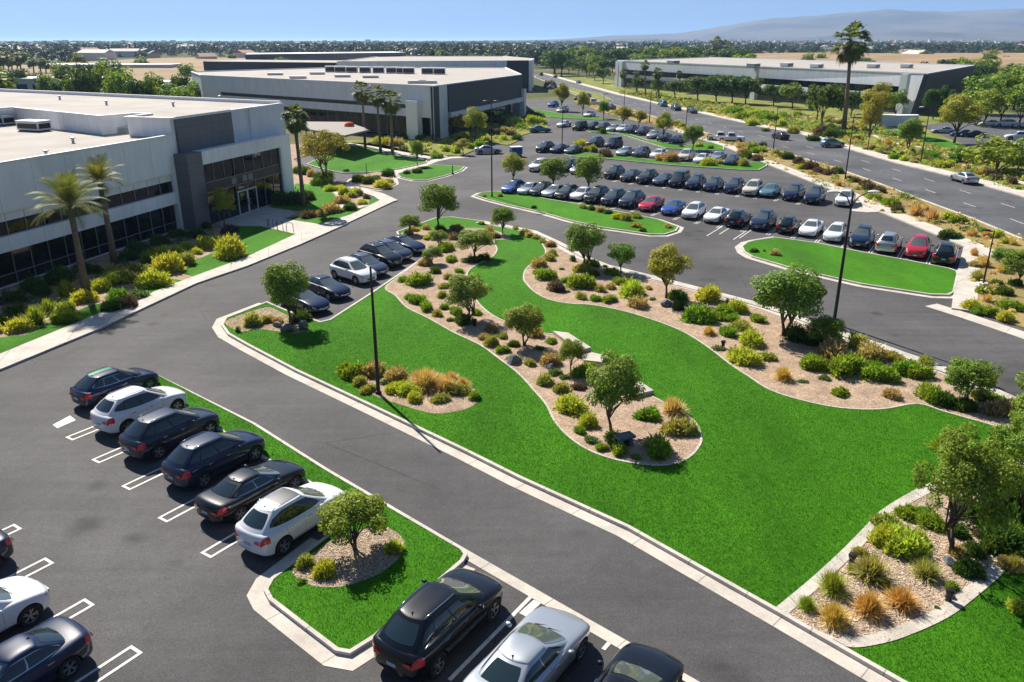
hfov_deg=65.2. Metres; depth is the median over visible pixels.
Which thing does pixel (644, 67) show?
palm tree
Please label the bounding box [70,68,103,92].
tree
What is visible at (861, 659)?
kerb
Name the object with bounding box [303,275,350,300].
sedan
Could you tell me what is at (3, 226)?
window
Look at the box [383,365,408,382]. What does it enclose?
shrub
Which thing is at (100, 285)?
shrub
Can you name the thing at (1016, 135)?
parked suv
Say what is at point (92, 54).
house
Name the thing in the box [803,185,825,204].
parked suv
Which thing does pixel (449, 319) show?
plant
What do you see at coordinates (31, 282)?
shrub
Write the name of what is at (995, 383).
shrub
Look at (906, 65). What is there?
rooftop unit
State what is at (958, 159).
shrub
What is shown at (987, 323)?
sidewalk
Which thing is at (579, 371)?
shrub
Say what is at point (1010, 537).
shrub
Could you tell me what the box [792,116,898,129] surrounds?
garden path
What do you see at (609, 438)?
shrub
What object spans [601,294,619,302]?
shrub
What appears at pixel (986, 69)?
tree
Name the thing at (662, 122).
tree
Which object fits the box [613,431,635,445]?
boulder
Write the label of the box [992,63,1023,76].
tree
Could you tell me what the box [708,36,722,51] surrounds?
palm tree
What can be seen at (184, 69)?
tree
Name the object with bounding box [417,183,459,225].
tree
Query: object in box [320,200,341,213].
shrub
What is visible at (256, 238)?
lawn
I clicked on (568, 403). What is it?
shrub
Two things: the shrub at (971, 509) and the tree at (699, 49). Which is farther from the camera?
the tree at (699, 49)
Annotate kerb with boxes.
[0,223,347,370]
[155,376,467,655]
[221,217,1017,681]
[306,146,427,173]
[348,172,395,189]
[397,164,464,180]
[475,191,678,234]
[534,76,1022,239]
[544,110,620,120]
[545,74,1023,197]
[564,152,766,170]
[615,133,723,150]
[741,237,958,295]
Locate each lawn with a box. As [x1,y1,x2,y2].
[0,279,181,352]
[157,376,462,648]
[182,226,293,275]
[224,217,1023,681]
[270,183,335,210]
[287,197,378,223]
[308,146,425,171]
[398,165,462,179]
[477,191,676,233]
[528,110,619,119]
[567,152,765,168]
[616,133,722,149]
[743,237,955,293]
[775,120,827,129]
[865,125,962,148]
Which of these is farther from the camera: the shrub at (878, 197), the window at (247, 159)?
the shrub at (878, 197)
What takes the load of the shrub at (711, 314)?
on the planting bed at (814, 389)
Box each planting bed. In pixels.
[225,307,307,333]
[350,172,393,188]
[360,378,477,412]
[386,228,699,463]
[524,243,1011,426]
[568,87,610,100]
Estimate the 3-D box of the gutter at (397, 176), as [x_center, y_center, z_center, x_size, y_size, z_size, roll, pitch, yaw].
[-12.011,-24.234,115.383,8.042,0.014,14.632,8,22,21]
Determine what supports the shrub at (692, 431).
on the planting bed at (564, 422)
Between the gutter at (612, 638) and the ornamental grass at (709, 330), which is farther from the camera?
the ornamental grass at (709, 330)
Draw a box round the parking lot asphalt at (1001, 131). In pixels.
[923,113,1023,152]
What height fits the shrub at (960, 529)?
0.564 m
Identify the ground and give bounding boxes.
[0,144,368,336]
[1,41,1023,143]
[345,112,547,155]
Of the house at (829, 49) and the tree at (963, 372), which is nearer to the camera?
the tree at (963, 372)
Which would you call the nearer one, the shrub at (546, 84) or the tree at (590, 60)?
the shrub at (546, 84)
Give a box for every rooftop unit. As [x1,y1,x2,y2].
[0,114,15,125]
[14,119,51,131]
[117,126,128,132]
[267,73,282,74]
[289,76,306,78]
[309,72,324,74]
[325,66,334,71]
[334,66,345,71]
[334,74,350,76]
[345,66,357,72]
[359,66,370,72]
[362,75,378,77]
[372,67,384,72]
[386,67,395,72]
[395,67,402,73]
[402,67,414,73]
[407,80,423,83]
[419,80,436,83]
[421,67,432,73]
[433,67,444,73]
[667,60,679,63]
[746,63,760,67]
[780,63,793,66]
[810,64,823,67]
[867,64,879,67]
[900,64,913,67]
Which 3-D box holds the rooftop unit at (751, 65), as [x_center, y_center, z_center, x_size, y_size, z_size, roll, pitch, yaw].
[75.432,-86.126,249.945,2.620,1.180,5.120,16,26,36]
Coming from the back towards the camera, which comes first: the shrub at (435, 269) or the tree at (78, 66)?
the tree at (78, 66)
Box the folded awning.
[344,122,353,126]
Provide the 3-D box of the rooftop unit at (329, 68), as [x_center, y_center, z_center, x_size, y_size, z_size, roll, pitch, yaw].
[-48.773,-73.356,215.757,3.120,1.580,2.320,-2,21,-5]
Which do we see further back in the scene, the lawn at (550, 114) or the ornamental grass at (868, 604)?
the lawn at (550, 114)
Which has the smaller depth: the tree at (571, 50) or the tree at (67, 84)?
the tree at (67, 84)
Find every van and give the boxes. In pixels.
[572,120,587,130]
[605,136,622,148]
[668,169,690,187]
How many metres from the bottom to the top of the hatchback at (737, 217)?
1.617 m
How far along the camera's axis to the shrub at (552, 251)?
70.72 m
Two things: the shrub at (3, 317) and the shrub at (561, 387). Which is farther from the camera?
the shrub at (3, 317)
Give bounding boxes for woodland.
[0,40,1023,66]
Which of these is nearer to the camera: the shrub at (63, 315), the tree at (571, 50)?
the shrub at (63, 315)
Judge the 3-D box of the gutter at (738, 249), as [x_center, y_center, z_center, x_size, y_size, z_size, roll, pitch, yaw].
[28.414,-6.597,68.560,11.139,0.014,20.580,-17,27,-38]
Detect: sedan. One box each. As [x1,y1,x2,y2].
[0,529,13,566]
[0,615,92,681]
[194,459,305,523]
[281,288,329,313]
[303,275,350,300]
[383,234,425,252]
[463,606,589,681]
[474,145,501,154]
[517,182,537,194]
[528,125,550,132]
[541,184,563,197]
[550,143,569,152]
[556,120,571,126]
[557,106,568,112]
[564,145,582,153]
[569,186,591,200]
[570,165,576,173]
[583,111,595,116]
[594,642,683,681]
[606,124,619,131]
[609,104,615,109]
[616,124,627,131]
[616,146,633,155]
[620,169,641,181]
[638,195,664,211]
[647,130,661,138]
[649,148,668,158]
[652,172,672,185]
[657,132,671,140]
[661,199,685,214]
[669,134,683,142]
[686,107,697,112]
[693,153,711,162]
[703,206,729,223]
[710,151,726,160]
[759,183,781,197]
[771,131,789,139]
[798,219,823,236]
[930,126,954,132]
[949,129,969,135]
[950,172,979,183]
[959,130,986,137]
[977,120,998,125]
[1012,122,1023,127]
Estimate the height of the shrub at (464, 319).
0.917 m
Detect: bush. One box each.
[947,145,974,159]
[1001,157,1023,169]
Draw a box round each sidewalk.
[0,183,397,366]
[347,143,448,158]
[394,156,467,175]
[475,221,1014,399]
[543,73,1023,194]
[664,127,1013,266]
[852,202,877,211]
[925,304,1023,338]
[951,247,982,311]
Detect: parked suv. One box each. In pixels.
[0,576,49,634]
[89,385,186,432]
[118,407,219,459]
[161,429,264,488]
[235,482,344,555]
[329,256,376,284]
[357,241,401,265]
[372,568,502,681]
[528,157,544,171]
[535,141,554,152]
[547,84,554,88]
[548,100,558,106]
[584,185,609,203]
[585,121,598,129]
[586,136,604,145]
[595,122,609,130]
[601,187,625,205]
[604,164,624,178]
[618,188,645,207]
[624,124,638,133]
[632,145,650,157]
[635,126,649,134]
[636,168,658,183]
[658,100,667,106]
[671,103,680,110]
[678,148,695,160]
[685,173,706,189]
[723,176,745,193]
[742,179,764,195]
[749,208,776,230]
[782,183,805,200]
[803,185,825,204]
[834,188,855,206]
[848,224,875,248]
[874,231,903,253]
[904,233,931,258]
[931,241,960,265]
[994,119,1017,126]
[1003,131,1023,139]
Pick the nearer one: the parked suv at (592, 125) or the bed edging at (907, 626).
the bed edging at (907, 626)
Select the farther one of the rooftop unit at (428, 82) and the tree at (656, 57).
the tree at (656, 57)
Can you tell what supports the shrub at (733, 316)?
on the planting bed at (814, 389)
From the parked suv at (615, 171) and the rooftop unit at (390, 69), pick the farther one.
the rooftop unit at (390, 69)
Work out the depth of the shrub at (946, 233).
76.83 m
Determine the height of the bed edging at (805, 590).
0.052 m
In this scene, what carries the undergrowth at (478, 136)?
on the planting ground at (435, 145)
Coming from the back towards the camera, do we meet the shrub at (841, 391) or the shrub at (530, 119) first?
the shrub at (530, 119)
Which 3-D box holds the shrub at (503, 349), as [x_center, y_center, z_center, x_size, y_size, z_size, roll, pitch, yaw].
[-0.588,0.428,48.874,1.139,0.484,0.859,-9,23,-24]
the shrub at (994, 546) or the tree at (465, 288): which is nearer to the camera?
the shrub at (994, 546)
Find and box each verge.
[548,73,1023,189]
[573,100,1023,328]
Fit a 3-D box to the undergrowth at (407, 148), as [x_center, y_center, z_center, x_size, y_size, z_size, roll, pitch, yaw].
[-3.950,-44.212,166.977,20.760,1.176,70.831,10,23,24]
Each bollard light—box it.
[848,552,856,563]
[945,587,954,601]
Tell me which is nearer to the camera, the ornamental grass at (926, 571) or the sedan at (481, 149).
the ornamental grass at (926, 571)
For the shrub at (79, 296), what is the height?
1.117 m
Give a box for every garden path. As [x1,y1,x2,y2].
[333,191,368,209]
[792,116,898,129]
[801,119,1023,183]
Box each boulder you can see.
[273,321,281,326]
[280,323,293,331]
[298,320,307,327]
[507,354,520,364]
[546,363,554,368]
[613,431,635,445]
[660,300,670,306]
[943,555,954,565]
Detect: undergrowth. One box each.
[0,225,213,319]
[12,228,214,307]
[368,115,532,152]
[370,122,541,151]
[374,113,545,151]
[427,110,536,149]
[573,99,1004,305]
[589,100,978,226]
[591,104,997,287]
[592,101,1023,311]
[617,90,779,126]
[619,90,792,127]
[620,90,791,121]
[624,92,789,120]
[625,89,786,126]
[729,110,1018,186]
[731,109,1021,189]
[752,109,985,174]
[756,108,1023,185]
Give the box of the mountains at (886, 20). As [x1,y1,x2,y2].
[458,8,1023,41]
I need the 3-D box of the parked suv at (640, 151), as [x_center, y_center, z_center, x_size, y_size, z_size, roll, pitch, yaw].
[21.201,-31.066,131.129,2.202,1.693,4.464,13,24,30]
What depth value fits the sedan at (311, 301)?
56.08 m
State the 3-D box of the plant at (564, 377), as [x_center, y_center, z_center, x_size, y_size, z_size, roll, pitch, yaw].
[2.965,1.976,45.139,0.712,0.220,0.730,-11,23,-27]
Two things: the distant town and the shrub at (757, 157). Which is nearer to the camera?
the shrub at (757, 157)
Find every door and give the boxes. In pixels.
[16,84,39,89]
[237,189,249,214]
[247,186,258,210]
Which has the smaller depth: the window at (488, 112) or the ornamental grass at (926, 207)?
the ornamental grass at (926, 207)
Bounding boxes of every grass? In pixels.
[406,368,419,381]
[408,367,440,394]
[428,374,458,395]
[433,370,443,383]
[441,370,458,381]
[455,375,470,387]
[660,395,691,416]
[700,325,717,336]
[771,366,794,381]
[794,595,818,613]
[812,598,856,631]
[813,567,851,601]
[833,179,842,186]
[842,550,903,588]
[846,585,893,625]
[878,581,924,616]
[884,139,893,145]
[905,202,928,215]
[905,556,945,589]
[921,207,942,220]
[922,203,930,210]
[965,269,986,280]
[966,228,978,235]
[970,248,979,255]
[976,167,983,174]
[978,293,993,302]
[979,231,992,236]
[979,256,992,266]
[995,261,1008,273]
[1000,553,1023,574]
[1008,237,1020,245]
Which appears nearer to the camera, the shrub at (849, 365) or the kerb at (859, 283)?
the shrub at (849, 365)
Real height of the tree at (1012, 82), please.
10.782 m
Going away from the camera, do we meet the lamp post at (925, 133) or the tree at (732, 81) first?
the lamp post at (925, 133)
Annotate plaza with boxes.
[216,205,317,233]
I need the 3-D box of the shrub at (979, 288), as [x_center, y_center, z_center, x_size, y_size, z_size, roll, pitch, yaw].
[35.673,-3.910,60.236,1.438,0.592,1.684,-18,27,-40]
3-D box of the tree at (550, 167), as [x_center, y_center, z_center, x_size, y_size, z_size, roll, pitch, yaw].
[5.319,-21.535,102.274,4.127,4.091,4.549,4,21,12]
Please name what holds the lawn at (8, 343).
on the planting ground at (102, 260)
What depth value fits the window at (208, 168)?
81.70 m
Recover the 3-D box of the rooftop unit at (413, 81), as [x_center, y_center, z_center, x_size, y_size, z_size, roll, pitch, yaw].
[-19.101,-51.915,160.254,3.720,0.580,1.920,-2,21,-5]
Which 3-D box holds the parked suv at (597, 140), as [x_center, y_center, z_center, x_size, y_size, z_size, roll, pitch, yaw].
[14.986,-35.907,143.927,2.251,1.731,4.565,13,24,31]
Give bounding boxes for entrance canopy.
[305,122,369,155]
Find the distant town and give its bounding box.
[48,39,1021,50]
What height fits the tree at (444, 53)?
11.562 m
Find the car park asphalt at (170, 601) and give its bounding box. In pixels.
[0,99,1023,681]
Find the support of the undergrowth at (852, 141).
on the verge at (607, 84)
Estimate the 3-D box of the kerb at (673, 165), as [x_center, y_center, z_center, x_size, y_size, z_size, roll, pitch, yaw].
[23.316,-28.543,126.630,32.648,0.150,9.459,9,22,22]
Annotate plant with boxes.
[18,304,51,326]
[37,297,57,314]
[52,279,76,297]
[128,287,151,298]
[285,328,295,332]
[371,174,380,179]
[380,378,390,384]
[446,317,454,321]
[460,258,470,262]
[533,345,544,350]
[548,367,562,376]
[559,374,570,379]
[584,435,601,444]
[711,344,725,350]
[797,379,808,382]
[817,374,831,380]
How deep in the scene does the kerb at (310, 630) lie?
29.30 m
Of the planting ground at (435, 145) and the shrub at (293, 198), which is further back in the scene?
the planting ground at (435, 145)
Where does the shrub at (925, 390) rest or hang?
on the planting bed at (814, 389)
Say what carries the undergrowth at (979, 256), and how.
on the verge at (1004, 277)
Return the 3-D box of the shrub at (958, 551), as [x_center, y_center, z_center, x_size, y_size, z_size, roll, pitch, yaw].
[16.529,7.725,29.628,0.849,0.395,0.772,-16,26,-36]
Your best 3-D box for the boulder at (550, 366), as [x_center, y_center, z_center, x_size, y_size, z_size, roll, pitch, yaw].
[2.219,1.495,46.473,0.405,0.415,0.555,-17,26,-37]
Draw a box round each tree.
[0,49,10,70]
[0,69,15,88]
[1,68,30,77]
[1,71,19,83]
[6,52,17,69]
[13,49,27,69]
[15,52,30,64]
[24,168,111,290]
[28,54,38,72]
[35,56,46,74]
[35,76,61,89]
[36,71,55,90]
[42,59,51,72]
[47,80,64,90]
[49,61,72,72]
[52,67,70,75]
[54,65,70,81]
[61,74,85,91]
[70,52,88,62]
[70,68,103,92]
[72,63,94,72]
[75,153,127,264]
[91,63,112,92]
[93,57,124,73]
[100,66,132,93]
[122,76,155,94]
[130,56,149,62]
[142,71,168,90]
[146,77,162,95]
[156,83,183,95]
[167,85,195,96]
[169,74,190,90]
[176,63,196,79]
[177,78,198,96]
[193,85,200,96]
[209,187,235,224]
[260,258,310,324]
[280,103,308,205]
[299,129,350,174]
[317,488,388,549]
[351,80,372,146]
[367,85,386,151]
[379,89,403,153]
[397,214,421,229]
[409,140,423,165]
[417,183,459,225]
[422,48,437,55]
[422,245,443,263]
[428,229,448,243]
[435,50,450,55]
[444,272,493,316]
[449,52,461,55]
[452,113,465,131]
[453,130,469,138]
[453,138,470,153]
[453,229,498,255]
[463,106,487,140]
[489,206,515,233]
[500,152,527,179]
[502,302,544,345]
[538,51,568,72]
[539,156,569,183]
[544,59,563,73]
[545,50,576,75]
[552,82,569,106]
[558,338,588,371]
[563,221,606,263]
[565,47,577,54]
[571,61,584,75]
[574,154,605,186]
[575,45,598,70]
[575,58,585,71]
[576,91,590,115]
[579,62,592,76]
[582,53,595,59]
[585,55,597,74]
[585,348,646,430]
[587,62,600,79]
[595,67,610,82]
[597,60,606,69]
[598,48,626,72]
[598,101,609,111]
[600,58,618,73]
[607,242,635,272]
[613,106,632,123]
[619,69,626,87]
[622,48,641,54]
[626,77,647,92]
[630,53,643,59]
[630,110,647,126]
[632,70,639,91]
[640,60,649,95]
[642,45,664,56]
[644,55,672,58]
[645,47,670,56]
[647,242,694,297]
[650,79,664,97]
[652,67,663,96]
[653,111,673,141]
[657,46,689,57]
[664,79,687,98]
[668,47,690,57]
[676,70,682,92]
[683,75,715,100]
[683,125,703,148]
[684,46,705,55]
[699,74,732,101]
[703,49,720,56]
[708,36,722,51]
[718,48,754,56]
[718,49,747,57]
[719,75,749,102]
[721,39,733,50]
[732,76,764,103]
[733,53,755,57]
[750,262,827,335]
[761,84,789,105]
[778,82,806,108]
[799,52,815,59]
[804,83,836,119]
[805,83,845,123]
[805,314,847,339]
[815,52,827,57]
[830,20,873,129]
[842,90,865,116]
[858,91,884,149]
[859,59,875,61]
[859,81,896,125]
[884,89,908,113]
[897,117,923,148]
[911,422,1023,553]
[921,84,949,118]
[935,93,985,142]
[937,59,956,63]
[942,89,960,106]
[943,356,1006,396]
[956,56,983,64]
[961,73,1008,100]
[961,133,1023,171]
[967,63,995,77]
[971,68,981,80]
[971,88,1014,120]
[977,75,1017,88]
[979,51,1001,59]
[979,56,1001,74]
[981,88,1021,120]
[984,411,1023,521]
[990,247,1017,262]
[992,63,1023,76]
[994,69,1023,109]
[1001,248,1023,278]
[1004,87,1023,122]
[1008,370,1023,434]
[1010,74,1023,91]
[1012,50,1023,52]
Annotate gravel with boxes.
[293,527,404,586]
[367,378,474,412]
[387,228,699,462]
[529,257,1006,420]
[790,460,1023,643]
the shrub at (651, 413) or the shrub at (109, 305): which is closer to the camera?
the shrub at (651, 413)
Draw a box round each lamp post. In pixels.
[369,266,381,394]
[483,100,498,196]
[562,106,567,142]
[773,107,783,148]
[827,190,879,318]
[844,114,861,180]
[920,106,930,160]
[978,229,994,285]
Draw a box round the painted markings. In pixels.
[2,80,1023,681]
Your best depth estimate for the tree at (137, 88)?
175.69 m
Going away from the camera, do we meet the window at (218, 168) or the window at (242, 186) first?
the window at (218, 168)
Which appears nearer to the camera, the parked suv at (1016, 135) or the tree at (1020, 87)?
the parked suv at (1016, 135)
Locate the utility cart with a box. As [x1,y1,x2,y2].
[509,146,522,156]
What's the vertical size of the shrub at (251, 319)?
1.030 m
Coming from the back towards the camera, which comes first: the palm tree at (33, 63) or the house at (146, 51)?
the house at (146, 51)
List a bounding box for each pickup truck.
[587,98,600,104]
[706,131,725,140]
[717,132,744,141]
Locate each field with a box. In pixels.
[1,57,245,82]
[756,53,1023,68]
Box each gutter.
[212,303,892,681]
[247,538,474,670]
[346,176,398,190]
[396,167,467,180]
[464,548,698,681]
[471,193,683,235]
[735,237,957,297]
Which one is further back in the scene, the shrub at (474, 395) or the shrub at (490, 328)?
the shrub at (490, 328)
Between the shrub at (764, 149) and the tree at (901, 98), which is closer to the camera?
the shrub at (764, 149)
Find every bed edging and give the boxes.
[385,228,702,465]
[486,224,1015,427]
[777,479,943,612]
[788,491,1006,647]
[839,561,1000,644]
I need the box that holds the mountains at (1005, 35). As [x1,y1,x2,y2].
[699,28,1023,42]
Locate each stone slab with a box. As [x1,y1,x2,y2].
[553,331,590,351]
[580,353,607,364]
[628,381,653,398]
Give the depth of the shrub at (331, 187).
100.83 m
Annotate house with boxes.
[75,47,98,51]
[76,49,116,61]
[110,48,139,57]
[137,48,153,58]
[148,50,160,57]
[195,53,216,58]
[232,50,255,57]
[402,49,419,54]
[826,47,840,52]
[900,50,933,53]
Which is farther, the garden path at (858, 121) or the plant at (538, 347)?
the garden path at (858, 121)
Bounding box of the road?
[534,74,1023,237]
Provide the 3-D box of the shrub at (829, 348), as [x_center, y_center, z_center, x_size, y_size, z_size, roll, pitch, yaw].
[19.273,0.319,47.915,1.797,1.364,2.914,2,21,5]
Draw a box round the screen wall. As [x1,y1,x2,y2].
[874,114,918,125]
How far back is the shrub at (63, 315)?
53.96 m
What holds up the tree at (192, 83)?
on the ground at (538, 92)
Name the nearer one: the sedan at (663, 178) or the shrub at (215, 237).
the shrub at (215, 237)
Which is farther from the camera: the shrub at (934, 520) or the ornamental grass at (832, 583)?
the shrub at (934, 520)
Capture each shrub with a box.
[0,286,28,305]
[0,313,9,324]
[2,316,37,333]
[3,303,27,315]
[17,271,49,292]
[29,283,52,295]
[40,264,78,285]
[48,305,81,322]
[55,301,75,309]
[68,287,101,303]
[71,260,93,273]
[87,262,102,273]
[90,276,112,291]
[99,297,124,311]
[100,262,119,274]
[101,270,130,284]
[104,286,129,299]
[111,267,137,283]
[115,293,138,307]
[118,250,139,260]
[124,237,150,254]
[126,262,148,272]
[133,267,175,288]
[139,247,158,262]
[148,249,187,273]
[149,233,172,246]
[154,243,177,256]
[166,228,185,238]
[171,243,186,254]
[176,249,197,266]
[180,241,194,249]
[184,227,206,238]
[190,247,203,254]
[194,234,215,248]
[202,221,211,228]
[209,234,220,244]
[211,232,248,260]
[219,223,240,234]
[240,311,265,327]
[260,313,272,323]
[269,189,288,204]
[270,316,283,323]
[278,187,308,205]
[286,305,313,323]
[289,552,315,569]
[294,164,312,174]
[297,189,315,200]
[300,209,316,218]
[306,168,314,176]
[309,176,323,185]
[310,557,336,580]
[312,171,330,179]
[315,207,327,216]
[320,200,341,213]
[323,176,333,184]
[323,184,337,191]
[333,195,350,203]
[335,360,362,381]
[337,186,349,194]
[342,202,359,210]
[344,191,358,197]
[351,173,364,182]
[352,374,368,386]
[357,199,368,204]
[358,383,375,394]
[361,174,374,183]
[361,357,387,378]
[372,178,393,188]
[380,168,395,176]
[381,136,393,144]
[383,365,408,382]
[383,381,400,394]
[383,538,406,554]
[387,136,403,145]
[395,379,410,385]
[395,380,422,397]
[396,275,407,282]
[403,270,434,286]
[404,293,413,299]
[406,388,422,403]
[407,293,426,304]
[417,257,433,266]
[418,299,434,312]
[428,392,451,403]
[430,266,441,273]
[432,308,443,317]
[433,290,447,297]
[434,222,447,231]
[436,240,455,252]
[438,282,448,288]
[438,381,471,396]
[441,272,453,279]
[445,254,457,262]
[447,224,465,231]
[448,231,457,239]
[449,305,463,315]
[453,312,474,325]
[467,254,481,263]
[468,388,480,400]
[471,309,482,315]
[477,332,489,339]
[478,250,490,260]
[482,334,499,346]
[483,323,499,332]
[484,225,494,231]
[487,127,502,134]
[490,116,504,124]
[495,345,511,354]
[497,331,507,338]
[499,114,511,121]
[505,117,523,125]
[506,339,520,346]
[515,122,528,128]
[519,227,530,235]
[523,358,536,366]
[524,114,540,124]
[526,327,543,337]
[530,256,547,267]
[531,111,542,117]
[534,266,558,280]
[534,372,554,386]
[535,116,547,124]
[538,349,561,366]
[541,252,556,261]
[543,80,557,87]
[543,239,556,246]
[544,336,557,344]
[545,277,565,292]
[547,248,557,254]
[551,389,589,418]
[552,380,571,393]
[565,271,597,288]
[568,362,592,378]
[570,381,587,390]
[571,138,586,146]
[571,262,590,272]
[573,425,585,434]
[574,290,586,299]
[577,411,598,428]
[585,258,600,267]
[586,268,600,276]
[587,143,599,152]
[587,361,600,368]
[589,293,601,301]
[593,284,607,292]
[594,441,609,451]
[599,148,612,156]
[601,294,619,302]
[602,429,627,446]
[603,266,620,276]
[604,282,615,289]
[610,441,629,457]
[611,211,621,218]
[612,276,627,284]
[618,276,646,298]
[619,212,632,220]
[626,294,648,309]
[629,211,642,218]
[631,404,663,422]
[641,432,673,461]
[654,154,664,160]
[656,415,697,436]
[662,150,680,161]
[667,289,690,300]
[671,119,680,125]
[672,299,686,310]
[678,306,712,324]
[682,301,717,324]
[683,422,698,436]
[694,283,722,303]
[698,157,716,165]
[715,302,736,315]
[716,309,727,321]
[718,324,739,337]
[724,344,765,366]
[725,104,744,113]
[726,311,740,322]
[727,297,749,313]
[727,319,752,330]
[729,318,749,323]
[734,110,750,118]
[735,142,744,147]
[736,147,747,154]
[736,157,749,165]
[738,326,765,348]
[740,149,751,157]
[744,141,759,150]
[745,118,760,124]
[747,107,760,115]
[750,153,763,160]
[750,312,768,323]
[755,110,772,120]
[757,146,767,151]
[759,350,778,361]
[770,112,780,120]
[777,112,790,117]
[778,149,795,159]
[782,317,806,342]
[786,125,799,132]
[791,156,804,163]
[796,350,829,371]
[798,330,823,346]
[803,157,819,169]
[812,123,831,135]
[812,166,826,172]
[815,335,847,361]
[821,123,842,137]
[826,351,867,378]
[828,332,843,340]
[830,386,849,397]
[833,165,844,173]
[845,332,870,349]
[847,563,858,574]
[848,546,869,555]
[853,337,887,361]
[857,361,902,384]
[858,178,872,184]
[865,359,887,366]
[866,193,882,200]
[866,521,896,547]
[869,510,900,526]
[872,517,934,559]
[876,576,890,589]
[881,197,901,206]
[881,386,901,400]
[886,350,905,361]
[889,357,917,376]
[890,204,906,211]
[890,503,918,523]
[904,360,936,378]
[908,555,927,564]
[910,526,930,541]
[911,379,944,405]
[911,509,945,534]
[916,506,934,513]
[917,353,935,365]
[919,148,939,159]
[923,432,968,453]
[927,386,956,409]
[930,158,948,166]
[937,225,956,238]
[944,579,959,590]
[945,544,966,559]
[947,153,962,162]
[948,214,970,223]
[948,522,973,539]
[949,498,1009,529]
[950,551,990,581]
[952,393,981,412]
[958,296,980,308]
[960,538,988,559]
[967,303,984,313]
[970,389,994,402]
[971,527,982,537]
[972,512,1023,558]
[975,285,996,294]
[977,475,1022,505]
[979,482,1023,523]
[981,397,1018,418]
[981,535,1008,556]
[982,304,1000,315]
[982,376,997,386]
[984,391,1005,402]
[990,227,1004,237]
[994,284,1016,295]
[995,308,1015,321]
[996,297,1023,312]
[996,553,1012,570]
[1002,545,1023,559]
[1005,596,1023,616]
[1007,518,1023,532]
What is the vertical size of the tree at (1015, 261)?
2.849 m
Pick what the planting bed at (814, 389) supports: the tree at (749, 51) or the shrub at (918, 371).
the shrub at (918, 371)
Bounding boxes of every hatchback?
[69,366,158,406]
[349,251,387,274]
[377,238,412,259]
[501,179,525,193]
[529,181,551,196]
[554,183,579,199]
[563,158,576,171]
[681,201,706,219]
[703,176,724,191]
[723,154,739,164]
[724,209,751,227]
[776,215,801,233]
[819,137,844,147]
[822,221,849,242]
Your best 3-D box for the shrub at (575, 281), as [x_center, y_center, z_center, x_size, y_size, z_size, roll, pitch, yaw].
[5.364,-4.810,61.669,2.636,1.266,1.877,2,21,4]
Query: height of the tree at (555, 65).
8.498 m
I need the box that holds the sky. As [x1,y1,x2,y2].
[0,0,1023,40]
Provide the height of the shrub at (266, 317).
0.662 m
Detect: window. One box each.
[0,214,8,236]
[0,251,17,287]
[4,210,26,234]
[11,246,35,281]
[23,206,44,229]
[30,241,52,275]
[41,201,61,224]
[47,236,69,267]
[60,204,77,220]
[64,231,84,264]
[76,194,92,215]
[80,227,99,259]
[90,192,107,212]
[95,224,108,254]
[105,187,121,208]
[111,219,127,249]
[119,184,135,204]
[124,215,140,242]
[133,181,148,201]
[137,211,153,241]
[146,178,160,197]
[150,208,165,234]
[159,175,172,194]
[162,205,176,232]
[203,163,213,183]
[207,191,219,223]
[212,160,224,180]
[216,188,229,220]
[223,158,234,178]
[226,185,239,217]
[233,156,244,175]
[236,182,246,191]
[243,154,253,172]
[246,180,255,188]
[252,152,262,170]
[255,177,266,207]
[261,150,271,168]
[264,175,274,204]
[270,148,279,165]
[273,172,282,193]
[284,107,292,122]
[301,108,309,121]
[309,109,318,121]
[318,109,327,121]
[327,110,337,121]
[337,111,346,121]
[346,111,356,124]
[356,112,366,127]
[366,113,376,131]
[376,114,387,132]
[387,115,397,133]
[397,116,406,134]
[422,118,430,136]
[449,117,455,132]
[486,109,490,122]
[492,107,495,117]
[496,106,500,118]
[501,105,505,115]
[506,104,510,114]
[646,80,650,87]
[734,90,741,96]
[758,89,767,98]
[778,95,787,100]
[788,94,797,101]
[798,93,808,102]
[883,103,895,110]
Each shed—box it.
[12,76,119,90]
[38,63,182,68]
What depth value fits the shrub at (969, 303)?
56.77 m
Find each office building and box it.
[0,89,294,288]
[191,67,525,139]
[203,52,533,90]
[614,57,974,113]
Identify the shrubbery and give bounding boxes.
[182,109,1023,585]
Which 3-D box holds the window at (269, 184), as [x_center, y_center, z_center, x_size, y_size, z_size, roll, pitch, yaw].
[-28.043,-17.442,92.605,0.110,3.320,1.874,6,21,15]

